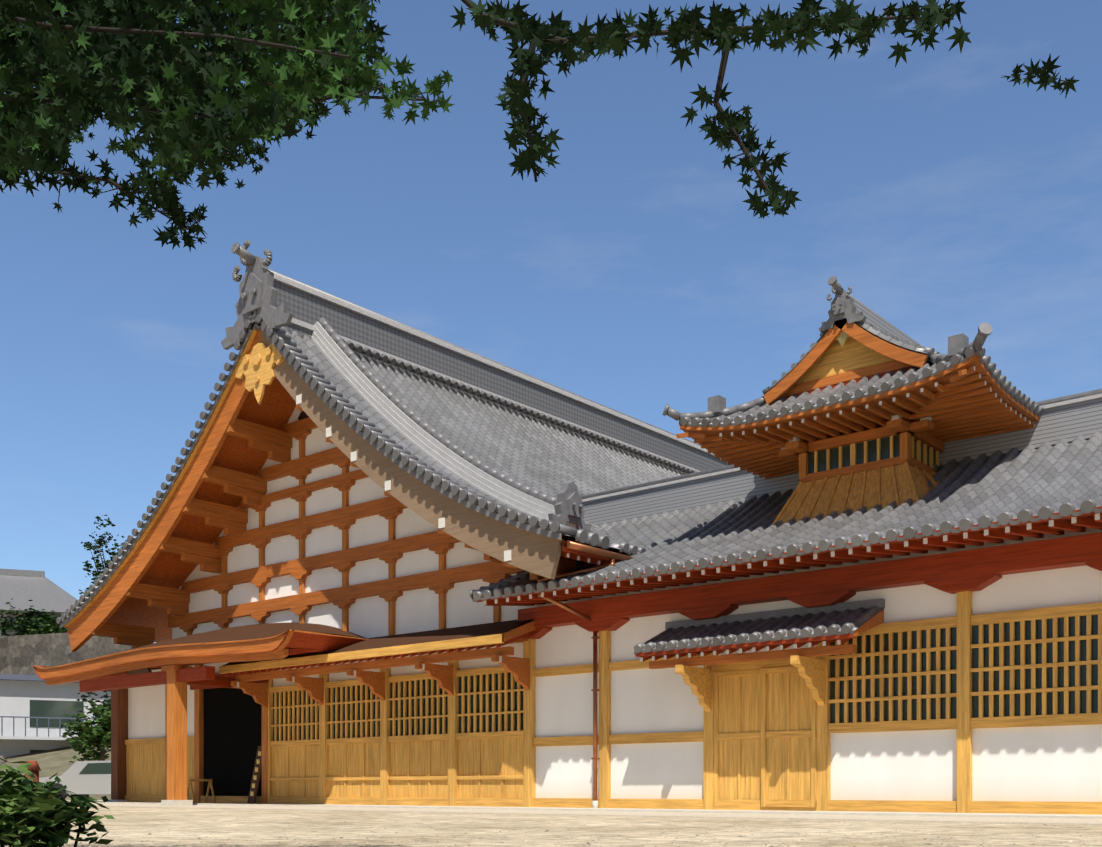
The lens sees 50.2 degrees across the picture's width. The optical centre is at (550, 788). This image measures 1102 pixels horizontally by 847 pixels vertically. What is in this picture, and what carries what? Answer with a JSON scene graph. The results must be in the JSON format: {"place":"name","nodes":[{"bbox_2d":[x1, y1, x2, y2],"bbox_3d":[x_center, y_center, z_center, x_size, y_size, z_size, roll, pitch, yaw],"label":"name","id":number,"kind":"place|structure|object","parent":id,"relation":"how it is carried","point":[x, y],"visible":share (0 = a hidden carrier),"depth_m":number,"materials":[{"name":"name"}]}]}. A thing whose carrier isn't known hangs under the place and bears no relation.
{"place":"outdoors","nodes":[
{"label":"outdoors","id":0,"kind":"place"},
{"bbox_2d":[0,0,1101,642],"label":"sky","id":1,"kind":"structure","parent":0,"point":[635,277],"materials":[{"name":"blue"}]},
{"bbox_2d":[5,800,1101,846],"bbox_3d":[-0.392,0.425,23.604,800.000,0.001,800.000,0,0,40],"label":"ground","id":2,"kind":"structure","parent":0,"point":[174,823],"depth_m":11.71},
{"bbox_2d":[25,761,40,840],"bbox_3d":[-3.593,0.115,8.138,0.120,0.620,0.114,0,0,40],"label":"marker post","id":3,"kind":"object","parent":2,"relation":"on","point":[34,768],"visible":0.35,"depth_m":8.11,"materials":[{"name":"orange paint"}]},
{"bbox_2d":[0,674,110,756],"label":"modern house","id":4,"kind":"structure","parent":2,"relation":"on","point":[34,709],"depth_m":56.45,"materials":[{"name":"white paint"}]},
{"bbox_2d":[0,744,110,799],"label":"embankment","id":5,"kind":"structure","parent":2,"relation":"on","point":[51,762],"depth_m":54.08,"materials":[{"name":"concrete"}]},
{"bbox_2d":[0,633,131,674],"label":"stone retaining wall","id":6,"kind":"structure","parent":5,"relation":"on","point":[22,654],"depth_m":62.76,"materials":[{"name":"grey stone"}]},
{"bbox_2d":[0,598,67,635],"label":"tree","id":7,"kind":"object","parent":6,"relation":"on","point":[19,627],"visible":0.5,"depth_m":69.44,"materials":[{"name":"green plant"}]},
{"bbox_2d":[0,569,76,636],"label":"roof","id":8,"kind":"structure","parent":6,"relation":"on","point":[21,588],"depth_m":72.75,"materials":[{"name":"paint"}]},
{"bbox_2d":[15,613,67,634],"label":"bush","id":9,"kind":"object","parent":6,"relation":"on","point":[50,628],"visible":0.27,"depth_m":69.27,"materials":[{"name":"green plant"}]},
{"bbox_2d":[79,515,131,593],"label":"tree","id":10,"kind":"object","parent":6,"relation":"on","point":[96,551],"visible":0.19,"depth_m":81.81,"materials":[{"name":"green plant"}]},
{"bbox_2d":[61,704,110,762],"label":"bush","id":11,"kind":"object","parent":5,"relation":"on","point":[97,737],"visible":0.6,"depth_m":45.70,"materials":[{"name":"green plant"}]},
{"bbox_2d":[77,690,110,721],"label":"tree","id":12,"kind":"object","parent":5,"relation":"on","point":[92,704],"visible":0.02,"depth_m":49.54,"materials":[{"name":"green plant"}]},
{"bbox_2d":[89,690,110,726],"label":"tree","id":13,"kind":"object","parent":5,"relation":"on","point":[105,703],"visible":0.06,"depth_m":47.53,"materials":[{"name":"green plant"}]},
{"bbox_2d":[0,758,114,846],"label":"bush","id":14,"kind":"object","parent":2,"relation":"on","point":[29,813],"visible":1,"depth_m":7.65,"materials":[{"name":"green plant"}]},
{"bbox_2d":[39,760,110,798],"bbox_3d":[-14.727,-0.255,39.113,4.300,1.360,1.760,0,0,3],"label":"parked car","id":15,"kind":"object","parent":2,"relation":"on","point":[80,778],"visible":0.31,"depth_m":38.29,"materials":[{"name":"grey paint"}]},
{"bbox_2d":[64,330,617,806],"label":"facade","id":16,"kind":"structure","parent":2,"relation":"on","point":[290,498],"depth_m":27.60,"materials":[{"name":"brown wood"}]},
{"bbox_2d":[33,623,368,805],"bbox_3d":[-8.983,-1.865,29.242,11.200,4.580,2.508,0,0,40],"label":"entrance porch","id":17,"kind":"object","parent":16,"relation":"attached to","point":[174,660],"visible":0.98,"depth_m":28.00,"materials":[{"name":"brown wood"}]},
{"bbox_2d":[219,619,535,708],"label":"awning roof","id":18,"kind":"structure","parent":16,"relation":"attached to","point":[488,636],"depth_m":24.82,"materials":[{"name":"brown wood"}]},
{"bbox_2d":[56,240,733,627],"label":"hall roof","id":19,"kind":"structure","parent":16,"relation":"on","point":[494,440],"depth_m":28.17,"materials":[{"name":"tile"}]},
{"bbox_2d":[537,541,632,807],"bbox_3d":[0.617,-1.976,21.898,1.145,4.802,2.200,0,0,40],"label":"downspout","id":20,"kind":"object","parent":16,"relation":"attached to","point":[613,556],"visible":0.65,"depth_m":22.01,"materials":[{"name":"orange metal"}]},
{"bbox_2d":[0,0,1079,252],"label":"maple tree","id":21,"kind":"object","parent":2,"relation":"on","point":[72,72],"visible":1,"depth_m":4.25,"materials":[{"name":"green plant"}]},
{"bbox_2d":[64,817,1092,846],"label":"gravel pebbles","id":22,"kind":"object","parent":2,"relation":"on","point":[590,837],"visible":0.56,"depth_m":9.80,"materials":[{"name":"brown"}]},
{"bbox_2d":[90,801,1101,825],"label":"stone base","id":23,"kind":"object","parent":2,"relation":"on","point":[1029,819],"visible":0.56,"depth_m":18.95,"materials":[{"name":"beige stone"}]},
{"bbox_2d":[187,779,215,802],"bbox_3d":[-9.036,0.063,30.263,0.468,0.635,0.700,0,0,40],"label":"sawhorse stand","id":24,"kind":"object","parent":23,"relation":"on","point":[208,787],"visible":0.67,"depth_m":30.33,"materials":[{"name":"brown wood"}]},
{"bbox_2d":[247,746,261,803],"bbox_3d":[-7.328,-0.350,29.263,0.280,1.450,0.380,0,0,40],"label":"leaning sign board","id":25,"kind":"object","parent":23,"relation":"on","point":[254,785],"visible":0.92,"depth_m":29.21,"materials":[{"name":"brown wood"}]},
{"bbox_2d":[473,506,1101,814],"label":"wing wall","id":26,"kind":"structure","parent":0,"point":[966,677],"depth_m":18.85,"materials":[{"name":"white paint"}]},
{"bbox_2d":[634,598,884,711],"bbox_3d":[3.369,-2.195,19.650,4.150,1.660,1.203,0,0,40],"label":"door canopy","id":27,"kind":"object","parent":26,"relation":"attached to","point":[840,623],"visible":1,"depth_m":19.34,"materials":[{"name":"tile"}]},
{"bbox_2d":[469,389,1101,601],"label":"wing roof","id":28,"kind":"structure","parent":26,"relation":"on","point":[1047,465],"depth_m":19.94,"materials":[{"name":"grey tile"}]},
{"bbox_2d":[663,276,1043,524],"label":"lantern tower","id":29,"kind":"structure","parent":28,"relation":"on","point":[858,405],"depth_m":20.18,"materials":[{"name":"brown wood"}]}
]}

